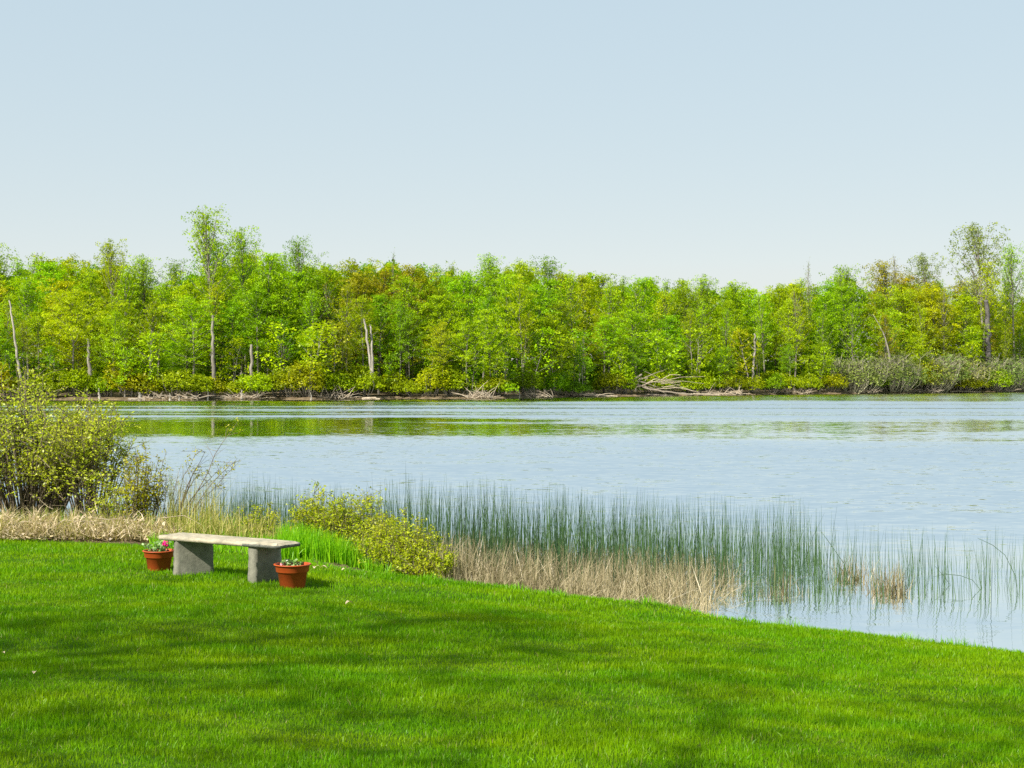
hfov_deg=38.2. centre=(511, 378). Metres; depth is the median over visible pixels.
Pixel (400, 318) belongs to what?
broadleaf tree
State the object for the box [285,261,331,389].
broadleaf tree
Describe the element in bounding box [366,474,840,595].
bulrush bed
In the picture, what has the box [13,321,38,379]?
broadleaf tree
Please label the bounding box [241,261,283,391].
broadleaf tree
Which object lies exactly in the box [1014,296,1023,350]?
broadleaf tree
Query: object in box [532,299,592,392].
broadleaf tree
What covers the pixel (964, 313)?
broadleaf tree
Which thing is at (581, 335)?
sapling
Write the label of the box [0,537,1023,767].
lawn grass
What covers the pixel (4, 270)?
broadleaf tree
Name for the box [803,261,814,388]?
sparse tree
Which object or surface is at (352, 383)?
shore shrub
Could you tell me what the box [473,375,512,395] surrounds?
shore shrub
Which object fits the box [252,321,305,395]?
sapling
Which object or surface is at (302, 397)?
ground
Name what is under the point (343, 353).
broadleaf tree
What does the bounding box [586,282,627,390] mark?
broadleaf tree
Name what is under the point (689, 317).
broadleaf tree
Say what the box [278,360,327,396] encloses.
shore shrub
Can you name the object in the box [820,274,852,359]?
broadleaf tree
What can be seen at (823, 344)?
broadleaf tree
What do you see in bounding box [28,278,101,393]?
broadleaf tree
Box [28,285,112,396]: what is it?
broadleaf tree
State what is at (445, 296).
broadleaf tree
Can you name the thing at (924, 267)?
broadleaf tree
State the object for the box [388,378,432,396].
shore shrub
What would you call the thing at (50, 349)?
sapling
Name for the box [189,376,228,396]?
shore shrub
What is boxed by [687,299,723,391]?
broadleaf tree
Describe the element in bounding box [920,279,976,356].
broadleaf tree
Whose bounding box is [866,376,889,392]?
shore shrub
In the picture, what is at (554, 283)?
broadleaf tree
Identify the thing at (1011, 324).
broadleaf tree
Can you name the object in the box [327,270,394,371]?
broadleaf tree
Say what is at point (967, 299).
broadleaf tree
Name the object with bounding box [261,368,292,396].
shore shrub
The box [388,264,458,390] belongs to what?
broadleaf tree
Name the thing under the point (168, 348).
broadleaf tree
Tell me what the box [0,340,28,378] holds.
sapling
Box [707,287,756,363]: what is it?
broadleaf tree
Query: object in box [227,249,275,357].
broadleaf tree
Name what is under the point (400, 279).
broadleaf tree
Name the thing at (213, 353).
bare trunk
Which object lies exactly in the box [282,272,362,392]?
broadleaf tree
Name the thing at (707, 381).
shore shrub
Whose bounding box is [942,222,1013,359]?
broadleaf tree
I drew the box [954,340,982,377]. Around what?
sapling
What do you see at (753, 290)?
broadleaf tree
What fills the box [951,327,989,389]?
broadleaf tree
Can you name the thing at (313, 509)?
bush
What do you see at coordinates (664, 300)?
broadleaf tree
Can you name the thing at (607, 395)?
driftwood log
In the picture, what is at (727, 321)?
broadleaf tree
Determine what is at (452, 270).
broadleaf tree
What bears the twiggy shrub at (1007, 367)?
on the ground at (302, 397)
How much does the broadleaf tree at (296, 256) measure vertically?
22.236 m
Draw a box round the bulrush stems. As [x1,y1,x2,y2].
[735,517,1023,611]
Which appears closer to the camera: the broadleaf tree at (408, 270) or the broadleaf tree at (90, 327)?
the broadleaf tree at (90, 327)
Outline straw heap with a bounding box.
[0,499,195,542]
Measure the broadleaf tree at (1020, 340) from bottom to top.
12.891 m
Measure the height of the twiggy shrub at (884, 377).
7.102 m
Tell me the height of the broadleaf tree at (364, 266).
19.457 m
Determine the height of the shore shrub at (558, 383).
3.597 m
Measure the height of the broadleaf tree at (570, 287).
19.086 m
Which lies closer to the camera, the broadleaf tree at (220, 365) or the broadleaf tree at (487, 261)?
the broadleaf tree at (220, 365)
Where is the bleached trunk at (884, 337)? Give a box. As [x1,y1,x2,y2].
[872,314,891,380]
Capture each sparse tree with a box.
[321,282,338,392]
[386,255,397,369]
[787,289,807,390]
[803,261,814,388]
[889,254,904,358]
[933,288,953,350]
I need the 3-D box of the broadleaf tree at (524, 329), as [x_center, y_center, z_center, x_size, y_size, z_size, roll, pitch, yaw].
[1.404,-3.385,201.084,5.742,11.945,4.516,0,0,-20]
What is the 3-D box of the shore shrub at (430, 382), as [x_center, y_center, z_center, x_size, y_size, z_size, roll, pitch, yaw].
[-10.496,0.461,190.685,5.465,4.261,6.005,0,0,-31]
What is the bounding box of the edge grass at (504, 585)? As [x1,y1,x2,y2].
[286,556,1021,652]
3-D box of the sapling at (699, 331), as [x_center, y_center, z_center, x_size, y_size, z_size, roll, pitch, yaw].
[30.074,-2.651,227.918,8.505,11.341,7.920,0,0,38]
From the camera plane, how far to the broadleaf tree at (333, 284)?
220.87 m
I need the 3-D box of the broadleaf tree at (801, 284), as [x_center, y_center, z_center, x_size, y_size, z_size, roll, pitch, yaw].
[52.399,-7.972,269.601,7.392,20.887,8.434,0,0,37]
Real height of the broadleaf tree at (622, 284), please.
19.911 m
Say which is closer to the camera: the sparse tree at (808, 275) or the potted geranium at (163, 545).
the potted geranium at (163, 545)
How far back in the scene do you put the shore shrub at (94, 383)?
180.49 m
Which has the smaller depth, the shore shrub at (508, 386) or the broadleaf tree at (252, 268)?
the shore shrub at (508, 386)
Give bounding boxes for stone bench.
[158,532,299,582]
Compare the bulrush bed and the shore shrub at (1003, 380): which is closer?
the bulrush bed
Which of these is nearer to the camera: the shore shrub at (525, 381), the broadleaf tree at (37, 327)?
the broadleaf tree at (37, 327)
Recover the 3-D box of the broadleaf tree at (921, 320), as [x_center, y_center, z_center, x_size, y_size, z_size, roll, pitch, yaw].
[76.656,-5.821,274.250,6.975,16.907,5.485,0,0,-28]
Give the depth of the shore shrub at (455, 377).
190.86 m
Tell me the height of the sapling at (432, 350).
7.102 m
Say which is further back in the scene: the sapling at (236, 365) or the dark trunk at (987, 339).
the dark trunk at (987, 339)
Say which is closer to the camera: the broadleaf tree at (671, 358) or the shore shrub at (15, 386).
the shore shrub at (15, 386)
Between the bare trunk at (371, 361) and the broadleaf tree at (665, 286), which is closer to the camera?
the bare trunk at (371, 361)
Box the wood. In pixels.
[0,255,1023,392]
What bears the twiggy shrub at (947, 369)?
on the ground at (302, 397)
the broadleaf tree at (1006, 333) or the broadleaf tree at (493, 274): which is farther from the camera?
the broadleaf tree at (1006, 333)
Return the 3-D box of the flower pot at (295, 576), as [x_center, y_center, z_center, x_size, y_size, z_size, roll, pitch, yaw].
[-2.140,1.925,14.420,0.366,0.241,0.367,0,0,0]
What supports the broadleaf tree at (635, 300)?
on the ground at (302, 397)
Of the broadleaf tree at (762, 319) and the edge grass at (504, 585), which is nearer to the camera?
the edge grass at (504, 585)
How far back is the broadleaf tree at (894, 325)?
267.06 m
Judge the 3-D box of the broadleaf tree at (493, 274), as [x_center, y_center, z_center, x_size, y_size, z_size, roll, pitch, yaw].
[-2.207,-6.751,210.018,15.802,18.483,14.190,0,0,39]
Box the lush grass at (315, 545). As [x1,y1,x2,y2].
[0,504,399,574]
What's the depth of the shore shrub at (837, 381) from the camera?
247.12 m
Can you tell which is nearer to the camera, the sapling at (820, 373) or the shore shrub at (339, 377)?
the shore shrub at (339, 377)
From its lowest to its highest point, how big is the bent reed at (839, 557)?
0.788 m
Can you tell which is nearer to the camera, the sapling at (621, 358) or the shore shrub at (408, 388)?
the shore shrub at (408, 388)
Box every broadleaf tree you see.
[0,243,25,389]
[0,260,12,337]
[0,273,61,372]
[0,277,45,380]
[0,279,30,371]
[0,292,22,394]
[0,312,23,373]
[5,258,31,375]
[5,310,66,375]
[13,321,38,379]
[18,252,51,371]
[19,259,91,392]
[20,256,48,375]
[24,253,104,340]
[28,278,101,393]
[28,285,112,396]
[30,259,106,390]
[48,298,117,393]
[59,333,102,387]
[66,268,121,391]
[68,261,92,375]
[70,260,123,364]
[74,268,146,376]
[83,238,131,363]
[83,308,138,396]
[91,298,160,394]
[95,259,169,356]
[96,267,153,392]
[116,338,167,391]
[120,254,166,369]
[127,274,170,345]
[127,296,166,394]
[132,275,178,392]
[147,279,225,371]
[150,273,233,374]
[150,293,240,395]
[152,257,198,358]
[155,340,186,394]
[162,273,192,390]
[162,311,209,393]
[177,203,255,375]
[184,241,246,378]
[184,268,239,373]
[185,267,205,370]
[191,280,225,350]
[192,277,239,394]
[199,300,264,392]
[202,260,237,382]
[209,260,276,378]
[213,226,264,376]
[215,252,264,370]
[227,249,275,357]
[232,273,295,374]
[232,284,291,392]
[234,248,307,394]
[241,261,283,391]
[244,273,320,390]
[255,253,295,372]
[269,315,301,395]
[272,268,345,392]
[280,251,293,364]
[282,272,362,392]
[283,234,324,391]
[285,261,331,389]
[287,328,337,394]
[289,261,358,347]
[291,264,360,345]
[293,289,333,394]
[315,257,399,358]
[320,282,371,392]
[325,329,359,390]
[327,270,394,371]
[334,294,394,365]
[338,260,408,390]
[341,293,408,393]
[347,263,388,369]
[349,267,417,377]
[364,260,401,352]
[371,274,449,393]
[378,263,434,379]
[386,308,428,392]
[387,301,414,394]
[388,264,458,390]
[390,262,463,382]
[394,271,431,380]
[408,292,479,393]
[415,285,471,374]
[422,270,497,391]
[422,319,455,395]
[427,264,444,355]
[436,317,502,394]
[437,261,461,359]
[450,270,493,370]
[456,266,549,377]
[460,271,485,385]
[460,307,515,392]
[464,267,542,389]
[466,252,507,357]
[468,293,504,392]
[476,273,532,393]
[482,262,540,373]
[491,257,552,373]
[495,278,550,394]
[502,279,534,391]
[507,310,543,394]
[508,282,573,392]
[513,254,566,359]
[520,276,592,391]
[524,314,586,392]
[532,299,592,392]
[541,272,598,372]
[547,270,575,376]
[555,270,590,391]
[565,272,613,383]
[568,339,589,393]
[570,271,639,359]
[578,313,632,392]
[584,282,644,375]
[585,310,630,392]
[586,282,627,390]
[600,308,656,391]
[610,280,660,390]
[611,275,674,388]
[616,275,633,363]
[617,337,650,393]
[625,276,677,371]
[640,315,694,390]
[648,288,685,369]
[648,342,689,392]
[649,279,677,369]
[654,285,724,390]
[661,278,719,371]
[676,287,718,360]
[678,274,729,376]
[680,310,701,374]
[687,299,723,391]
[702,279,765,389]
[705,298,752,389]
[706,346,741,392]
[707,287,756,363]
[707,307,744,391]
[714,286,781,388]
[731,292,793,389]
[733,288,770,359]
[737,283,818,359]
[746,292,782,390]
[755,347,766,391]
[757,284,807,375]
[766,279,817,358]
[766,298,811,390]
[769,285,826,374]
[774,342,796,389]
[787,277,814,388]
[794,284,849,365]
[797,290,853,389]
[799,280,869,387]
[803,341,840,391]
[805,309,839,390]
[817,263,872,359]
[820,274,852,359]
[820,283,880,388]
[827,273,868,358]
[833,305,869,359]
[850,281,913,363]
[856,259,912,334]
[857,291,913,367]
[865,307,918,362]
[868,282,926,355]
[870,272,956,348]
[872,311,906,389]
[873,282,939,360]
[897,331,929,390]
[899,281,962,359]
[899,282,969,355]
[900,252,948,356]
[908,302,938,356]
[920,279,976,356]
[923,326,971,360]
[926,293,1005,361]
[933,279,997,358]
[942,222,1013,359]
[950,283,984,346]
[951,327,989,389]
[952,292,983,357]
[959,275,996,357]
[963,258,1008,386]
[964,292,1012,359]
[969,321,1006,369]
[974,308,1017,360]
[990,278,1023,352]
[993,241,1023,360]
[994,330,1012,360]
[995,297,1023,359]
[1003,287,1023,360]
[1006,328,1023,361]
[1012,310,1023,361]
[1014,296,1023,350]
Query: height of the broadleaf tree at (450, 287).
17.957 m
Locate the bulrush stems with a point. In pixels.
(812, 556)
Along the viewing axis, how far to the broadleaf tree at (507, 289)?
204.28 m
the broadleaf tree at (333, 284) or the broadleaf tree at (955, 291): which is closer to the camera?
the broadleaf tree at (333, 284)
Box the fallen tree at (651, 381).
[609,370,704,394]
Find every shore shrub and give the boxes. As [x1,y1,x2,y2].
[0,362,13,390]
[2,378,29,397]
[26,375,64,396]
[29,365,69,396]
[52,362,96,396]
[70,376,107,396]
[90,371,120,396]
[99,359,157,396]
[127,374,163,396]
[152,367,203,396]
[182,373,219,396]
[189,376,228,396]
[217,379,255,396]
[233,371,277,396]
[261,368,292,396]
[273,365,306,396]
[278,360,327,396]
[307,370,357,395]
[328,368,378,395]
[343,363,385,396]
[375,371,414,395]
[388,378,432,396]
[413,366,451,395]
[426,362,477,396]
[470,375,518,395]
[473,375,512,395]
[512,367,545,394]
[538,371,571,394]
[560,380,596,394]
[590,371,635,393]
[608,365,639,393]
[630,370,675,393]
[651,368,681,393]
[668,376,705,392]
[689,369,721,392]
[715,371,745,394]
[737,374,765,392]
[756,369,813,392]
[760,372,785,393]
[782,372,825,392]
[821,372,848,391]
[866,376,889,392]
[912,360,944,390]
[948,373,992,392]
[979,369,1017,391]
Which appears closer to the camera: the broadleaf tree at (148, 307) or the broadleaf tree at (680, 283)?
the broadleaf tree at (148, 307)
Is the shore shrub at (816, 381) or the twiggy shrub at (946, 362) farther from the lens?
the twiggy shrub at (946, 362)
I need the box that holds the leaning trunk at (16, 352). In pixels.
[8,300,23,397]
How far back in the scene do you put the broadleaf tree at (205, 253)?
190.00 m
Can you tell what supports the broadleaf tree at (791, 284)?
on the ground at (302, 397)
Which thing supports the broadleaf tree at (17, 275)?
on the ground at (302, 397)
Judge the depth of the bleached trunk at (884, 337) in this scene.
259.38 m
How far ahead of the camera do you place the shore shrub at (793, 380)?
240.62 m
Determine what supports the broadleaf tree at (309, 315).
on the ground at (302, 397)
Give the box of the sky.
[0,0,1023,374]
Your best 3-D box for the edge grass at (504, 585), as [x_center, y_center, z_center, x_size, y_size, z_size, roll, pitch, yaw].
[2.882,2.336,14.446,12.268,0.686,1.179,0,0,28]
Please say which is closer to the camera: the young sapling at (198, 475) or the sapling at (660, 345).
the young sapling at (198, 475)
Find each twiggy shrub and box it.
[821,352,885,393]
[833,353,899,393]
[846,347,927,391]
[883,359,931,391]
[902,350,976,392]
[906,350,969,392]
[940,352,1004,392]
[969,356,1015,390]
[979,355,1023,391]
[1003,355,1023,390]
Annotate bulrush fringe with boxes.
[190,470,416,538]
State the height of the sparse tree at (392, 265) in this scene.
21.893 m
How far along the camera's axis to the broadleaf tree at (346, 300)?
194.85 m
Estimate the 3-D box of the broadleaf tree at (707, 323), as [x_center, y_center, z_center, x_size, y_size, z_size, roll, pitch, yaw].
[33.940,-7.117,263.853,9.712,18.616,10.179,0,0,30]
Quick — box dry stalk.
[65,516,120,530]
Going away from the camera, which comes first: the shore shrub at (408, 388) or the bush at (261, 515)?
the bush at (261, 515)
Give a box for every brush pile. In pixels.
[137,390,214,399]
[218,388,269,398]
[308,384,358,398]
[452,385,501,397]
[511,389,552,397]
[559,391,613,396]
[698,384,749,394]
[765,387,812,393]
[834,388,881,392]
[911,388,942,392]
[982,388,1020,391]
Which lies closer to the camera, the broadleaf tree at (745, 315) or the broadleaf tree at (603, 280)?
the broadleaf tree at (603, 280)
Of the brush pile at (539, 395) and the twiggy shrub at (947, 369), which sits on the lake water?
the brush pile at (539, 395)
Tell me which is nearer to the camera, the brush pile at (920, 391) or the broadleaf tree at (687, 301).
the broadleaf tree at (687, 301)
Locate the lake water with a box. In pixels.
[0,392,1023,652]
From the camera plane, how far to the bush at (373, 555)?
17.15 m
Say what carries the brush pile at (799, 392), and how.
on the ground at (302, 397)
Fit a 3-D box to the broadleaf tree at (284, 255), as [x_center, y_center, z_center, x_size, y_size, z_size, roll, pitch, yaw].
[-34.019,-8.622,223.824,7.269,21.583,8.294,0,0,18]
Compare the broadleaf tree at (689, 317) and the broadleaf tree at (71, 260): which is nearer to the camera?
the broadleaf tree at (71, 260)
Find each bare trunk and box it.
[87,339,91,375]
[211,315,215,395]
[249,344,253,378]
[363,319,373,383]
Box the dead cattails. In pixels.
[379,529,811,617]
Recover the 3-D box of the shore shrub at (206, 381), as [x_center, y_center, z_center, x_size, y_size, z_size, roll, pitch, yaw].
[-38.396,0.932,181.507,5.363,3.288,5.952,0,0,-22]
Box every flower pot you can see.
[142,548,173,570]
[274,561,310,588]
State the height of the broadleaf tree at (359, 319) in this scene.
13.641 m
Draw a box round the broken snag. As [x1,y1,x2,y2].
[749,333,757,391]
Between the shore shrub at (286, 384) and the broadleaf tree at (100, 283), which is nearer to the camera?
the shore shrub at (286, 384)
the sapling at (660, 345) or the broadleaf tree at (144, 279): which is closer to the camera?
the broadleaf tree at (144, 279)
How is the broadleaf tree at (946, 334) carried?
on the ground at (302, 397)
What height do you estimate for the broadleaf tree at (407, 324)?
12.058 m
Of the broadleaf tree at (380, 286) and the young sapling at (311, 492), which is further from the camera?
the broadleaf tree at (380, 286)
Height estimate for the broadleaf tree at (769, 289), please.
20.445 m
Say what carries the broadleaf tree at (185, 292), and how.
on the ground at (302, 397)
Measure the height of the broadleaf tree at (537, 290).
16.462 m
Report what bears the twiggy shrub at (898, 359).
on the ground at (302, 397)
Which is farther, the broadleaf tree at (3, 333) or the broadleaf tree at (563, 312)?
the broadleaf tree at (563, 312)
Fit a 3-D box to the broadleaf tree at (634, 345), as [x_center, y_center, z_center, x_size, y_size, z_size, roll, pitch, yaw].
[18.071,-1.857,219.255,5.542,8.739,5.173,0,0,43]
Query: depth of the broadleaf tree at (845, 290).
259.44 m
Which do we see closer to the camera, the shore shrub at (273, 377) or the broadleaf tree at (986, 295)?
the shore shrub at (273, 377)
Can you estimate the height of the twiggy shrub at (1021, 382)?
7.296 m
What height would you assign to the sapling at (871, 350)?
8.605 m
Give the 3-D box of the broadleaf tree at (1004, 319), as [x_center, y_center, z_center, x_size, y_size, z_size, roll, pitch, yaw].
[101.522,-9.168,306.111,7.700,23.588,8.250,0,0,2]
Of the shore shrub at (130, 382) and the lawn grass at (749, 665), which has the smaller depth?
the lawn grass at (749, 665)
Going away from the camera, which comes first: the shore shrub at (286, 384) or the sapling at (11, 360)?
the sapling at (11, 360)
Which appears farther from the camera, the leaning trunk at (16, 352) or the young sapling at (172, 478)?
the leaning trunk at (16, 352)
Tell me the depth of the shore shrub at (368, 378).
186.56 m
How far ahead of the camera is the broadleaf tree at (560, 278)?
234.57 m
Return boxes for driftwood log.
[128,398,145,399]
[362,397,379,398]
[593,394,616,396]
[644,394,671,395]
[685,393,719,395]
[950,390,979,392]
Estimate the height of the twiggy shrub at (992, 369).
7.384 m
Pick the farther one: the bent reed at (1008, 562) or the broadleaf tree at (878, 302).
the broadleaf tree at (878, 302)
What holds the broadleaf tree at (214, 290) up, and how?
on the ground at (302, 397)
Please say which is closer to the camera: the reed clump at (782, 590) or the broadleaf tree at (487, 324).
the reed clump at (782, 590)
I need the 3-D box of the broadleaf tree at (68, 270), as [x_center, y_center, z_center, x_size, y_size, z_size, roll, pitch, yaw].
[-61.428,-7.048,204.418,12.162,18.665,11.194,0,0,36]
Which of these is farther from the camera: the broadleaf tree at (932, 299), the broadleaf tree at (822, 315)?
the broadleaf tree at (932, 299)
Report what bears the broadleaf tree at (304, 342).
on the ground at (302, 397)
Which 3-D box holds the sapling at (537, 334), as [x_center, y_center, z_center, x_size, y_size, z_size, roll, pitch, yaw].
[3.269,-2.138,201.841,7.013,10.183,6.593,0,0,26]
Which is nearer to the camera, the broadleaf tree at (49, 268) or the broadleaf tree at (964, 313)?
the broadleaf tree at (49, 268)
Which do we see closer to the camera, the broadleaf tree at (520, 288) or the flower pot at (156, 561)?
the flower pot at (156, 561)
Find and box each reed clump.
[761,564,807,595]
[821,551,874,582]
[861,560,913,595]
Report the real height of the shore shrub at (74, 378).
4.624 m
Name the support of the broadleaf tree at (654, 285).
on the ground at (302, 397)
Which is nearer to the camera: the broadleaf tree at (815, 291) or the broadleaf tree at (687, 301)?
the broadleaf tree at (687, 301)
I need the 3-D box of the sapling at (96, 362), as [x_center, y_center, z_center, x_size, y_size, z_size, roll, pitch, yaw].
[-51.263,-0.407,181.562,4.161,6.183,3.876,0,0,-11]
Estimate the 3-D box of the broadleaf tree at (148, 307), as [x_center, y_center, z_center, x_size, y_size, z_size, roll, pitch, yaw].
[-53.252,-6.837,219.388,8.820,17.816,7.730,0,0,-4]
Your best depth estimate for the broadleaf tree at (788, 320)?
249.14 m
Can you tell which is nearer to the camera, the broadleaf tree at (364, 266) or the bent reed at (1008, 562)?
the bent reed at (1008, 562)
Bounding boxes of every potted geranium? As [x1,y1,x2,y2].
[142,540,173,551]
[280,558,302,565]
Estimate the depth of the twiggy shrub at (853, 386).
251.81 m
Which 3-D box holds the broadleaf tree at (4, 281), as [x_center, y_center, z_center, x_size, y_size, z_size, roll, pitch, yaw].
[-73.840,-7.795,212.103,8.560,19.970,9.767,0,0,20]
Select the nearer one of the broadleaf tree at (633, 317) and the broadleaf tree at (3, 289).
the broadleaf tree at (3, 289)
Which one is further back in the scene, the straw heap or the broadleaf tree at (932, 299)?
the broadleaf tree at (932, 299)
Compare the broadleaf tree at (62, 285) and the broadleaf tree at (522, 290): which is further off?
the broadleaf tree at (522, 290)
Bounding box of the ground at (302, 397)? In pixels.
[0,387,1023,767]
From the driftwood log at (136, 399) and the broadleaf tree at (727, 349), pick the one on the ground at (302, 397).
the broadleaf tree at (727, 349)
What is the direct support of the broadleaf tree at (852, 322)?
on the ground at (302, 397)
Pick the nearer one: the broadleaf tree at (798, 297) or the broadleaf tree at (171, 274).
the broadleaf tree at (171, 274)
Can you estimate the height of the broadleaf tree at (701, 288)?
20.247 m
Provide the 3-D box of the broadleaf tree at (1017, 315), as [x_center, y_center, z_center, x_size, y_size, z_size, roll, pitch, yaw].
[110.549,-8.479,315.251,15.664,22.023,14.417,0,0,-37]
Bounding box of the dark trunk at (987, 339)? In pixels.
[984,300,991,365]
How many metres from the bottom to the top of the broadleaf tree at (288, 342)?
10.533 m
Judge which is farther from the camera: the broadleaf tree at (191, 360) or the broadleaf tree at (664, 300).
the broadleaf tree at (664, 300)
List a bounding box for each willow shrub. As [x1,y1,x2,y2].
[0,361,140,521]
[35,387,152,520]
[80,482,132,523]
[97,441,168,525]
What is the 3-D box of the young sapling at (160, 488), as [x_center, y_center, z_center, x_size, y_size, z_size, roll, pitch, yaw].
[-4.792,1.562,19.925,0.520,1.244,0.500,0,0,-16]
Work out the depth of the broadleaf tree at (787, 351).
242.02 m
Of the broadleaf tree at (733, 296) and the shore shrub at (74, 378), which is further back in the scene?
the broadleaf tree at (733, 296)
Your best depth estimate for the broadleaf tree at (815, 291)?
280.54 m
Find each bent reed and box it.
[820,530,849,591]
[978,538,1017,594]
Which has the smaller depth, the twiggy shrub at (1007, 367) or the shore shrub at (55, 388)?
the shore shrub at (55, 388)
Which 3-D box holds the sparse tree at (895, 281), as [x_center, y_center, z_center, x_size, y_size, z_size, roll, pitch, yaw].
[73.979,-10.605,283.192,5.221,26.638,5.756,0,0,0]
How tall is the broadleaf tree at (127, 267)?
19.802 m
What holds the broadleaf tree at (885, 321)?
on the ground at (302, 397)
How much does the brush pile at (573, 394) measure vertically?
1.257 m
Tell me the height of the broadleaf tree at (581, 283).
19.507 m
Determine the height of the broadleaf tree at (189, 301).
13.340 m
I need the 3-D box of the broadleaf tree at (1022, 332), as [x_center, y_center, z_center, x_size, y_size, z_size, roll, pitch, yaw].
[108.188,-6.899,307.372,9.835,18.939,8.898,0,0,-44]
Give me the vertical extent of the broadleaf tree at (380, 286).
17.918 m
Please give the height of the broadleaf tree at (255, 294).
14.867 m
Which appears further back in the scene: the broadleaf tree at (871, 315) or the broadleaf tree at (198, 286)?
the broadleaf tree at (871, 315)
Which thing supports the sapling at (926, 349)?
on the ground at (302, 397)
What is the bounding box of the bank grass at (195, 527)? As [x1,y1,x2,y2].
[0,464,346,543]
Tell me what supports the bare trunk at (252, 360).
on the ground at (302, 397)
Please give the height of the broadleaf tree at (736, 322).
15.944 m
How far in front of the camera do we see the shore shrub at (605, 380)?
215.99 m
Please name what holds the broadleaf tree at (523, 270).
on the ground at (302, 397)
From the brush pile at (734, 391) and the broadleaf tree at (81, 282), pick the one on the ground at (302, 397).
the broadleaf tree at (81, 282)
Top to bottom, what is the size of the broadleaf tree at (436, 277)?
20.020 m
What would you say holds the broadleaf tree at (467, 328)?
on the ground at (302, 397)
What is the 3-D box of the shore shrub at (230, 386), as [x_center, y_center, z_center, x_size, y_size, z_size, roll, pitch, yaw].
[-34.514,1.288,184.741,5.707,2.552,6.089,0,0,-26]
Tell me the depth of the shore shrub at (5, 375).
174.64 m
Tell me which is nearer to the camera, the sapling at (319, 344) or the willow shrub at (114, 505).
the willow shrub at (114, 505)
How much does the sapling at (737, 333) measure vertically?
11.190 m
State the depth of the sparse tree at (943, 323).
278.96 m
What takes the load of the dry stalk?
on the ground at (302, 397)
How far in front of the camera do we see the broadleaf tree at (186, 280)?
207.41 m
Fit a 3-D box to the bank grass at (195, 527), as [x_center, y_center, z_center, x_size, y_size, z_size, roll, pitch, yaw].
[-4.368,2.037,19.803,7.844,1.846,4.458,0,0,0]
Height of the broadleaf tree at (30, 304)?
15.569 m
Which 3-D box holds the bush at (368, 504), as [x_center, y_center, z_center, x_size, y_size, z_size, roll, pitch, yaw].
[-1.900,1.985,18.341,1.580,1.312,1.322,0,0,0]
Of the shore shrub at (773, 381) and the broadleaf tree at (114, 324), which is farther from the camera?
the shore shrub at (773, 381)
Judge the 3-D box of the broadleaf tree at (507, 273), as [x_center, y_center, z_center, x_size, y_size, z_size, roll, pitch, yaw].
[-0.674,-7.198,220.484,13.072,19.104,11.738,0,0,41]
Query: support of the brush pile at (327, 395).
on the lake water
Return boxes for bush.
[233,501,283,536]
[285,481,368,547]
[300,485,414,547]
[342,513,413,570]
[353,505,451,574]
[388,539,458,578]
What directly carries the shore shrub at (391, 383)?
on the ground at (302, 397)
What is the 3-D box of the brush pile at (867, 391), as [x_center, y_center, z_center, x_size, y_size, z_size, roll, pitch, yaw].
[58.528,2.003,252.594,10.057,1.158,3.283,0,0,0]
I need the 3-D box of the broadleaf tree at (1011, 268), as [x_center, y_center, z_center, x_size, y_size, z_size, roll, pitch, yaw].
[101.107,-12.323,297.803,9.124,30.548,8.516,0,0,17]
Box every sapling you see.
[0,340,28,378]
[35,345,68,377]
[80,351,103,395]
[105,346,143,396]
[132,330,172,396]
[136,449,172,521]
[151,464,200,517]
[173,417,245,519]
[210,335,258,393]
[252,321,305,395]
[293,320,343,382]
[299,479,320,521]
[307,321,358,394]
[374,351,403,393]
[417,345,454,382]
[464,341,504,393]
[482,351,508,394]
[486,332,523,395]
[513,326,561,394]
[532,320,578,381]
[564,328,603,393]
[606,345,636,377]
[639,330,686,392]
[683,324,738,392]
[705,351,733,387]
[724,328,760,392]
[811,345,836,389]
[843,346,878,383]
[912,346,940,388]
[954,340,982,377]
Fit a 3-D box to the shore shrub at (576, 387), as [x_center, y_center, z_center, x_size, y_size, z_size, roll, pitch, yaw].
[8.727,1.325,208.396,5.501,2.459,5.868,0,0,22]
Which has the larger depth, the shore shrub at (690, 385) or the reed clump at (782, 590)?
the shore shrub at (690, 385)
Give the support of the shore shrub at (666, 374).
on the ground at (302, 397)
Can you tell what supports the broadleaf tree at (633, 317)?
on the ground at (302, 397)
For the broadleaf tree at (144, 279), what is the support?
on the ground at (302, 397)
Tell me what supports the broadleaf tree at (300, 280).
on the ground at (302, 397)
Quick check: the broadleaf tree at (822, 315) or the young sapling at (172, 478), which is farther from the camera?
the broadleaf tree at (822, 315)
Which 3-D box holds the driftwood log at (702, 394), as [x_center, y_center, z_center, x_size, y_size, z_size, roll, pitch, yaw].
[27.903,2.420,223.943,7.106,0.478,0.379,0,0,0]
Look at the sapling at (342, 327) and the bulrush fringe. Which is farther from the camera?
the sapling at (342, 327)
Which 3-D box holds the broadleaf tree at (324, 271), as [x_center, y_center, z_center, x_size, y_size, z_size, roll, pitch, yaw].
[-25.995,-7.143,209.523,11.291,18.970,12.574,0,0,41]
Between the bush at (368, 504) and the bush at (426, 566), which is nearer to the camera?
the bush at (426, 566)
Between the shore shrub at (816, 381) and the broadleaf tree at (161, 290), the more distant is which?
the shore shrub at (816, 381)
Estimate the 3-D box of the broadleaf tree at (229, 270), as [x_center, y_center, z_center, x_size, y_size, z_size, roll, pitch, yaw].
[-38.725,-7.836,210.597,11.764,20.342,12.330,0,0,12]
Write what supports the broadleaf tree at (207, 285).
on the ground at (302, 397)
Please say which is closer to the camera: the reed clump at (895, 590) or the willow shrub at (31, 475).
the reed clump at (895, 590)
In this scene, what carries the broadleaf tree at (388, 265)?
on the ground at (302, 397)
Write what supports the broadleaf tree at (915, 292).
on the ground at (302, 397)
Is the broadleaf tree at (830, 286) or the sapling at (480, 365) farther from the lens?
the broadleaf tree at (830, 286)
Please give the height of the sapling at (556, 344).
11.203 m
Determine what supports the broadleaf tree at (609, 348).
on the ground at (302, 397)

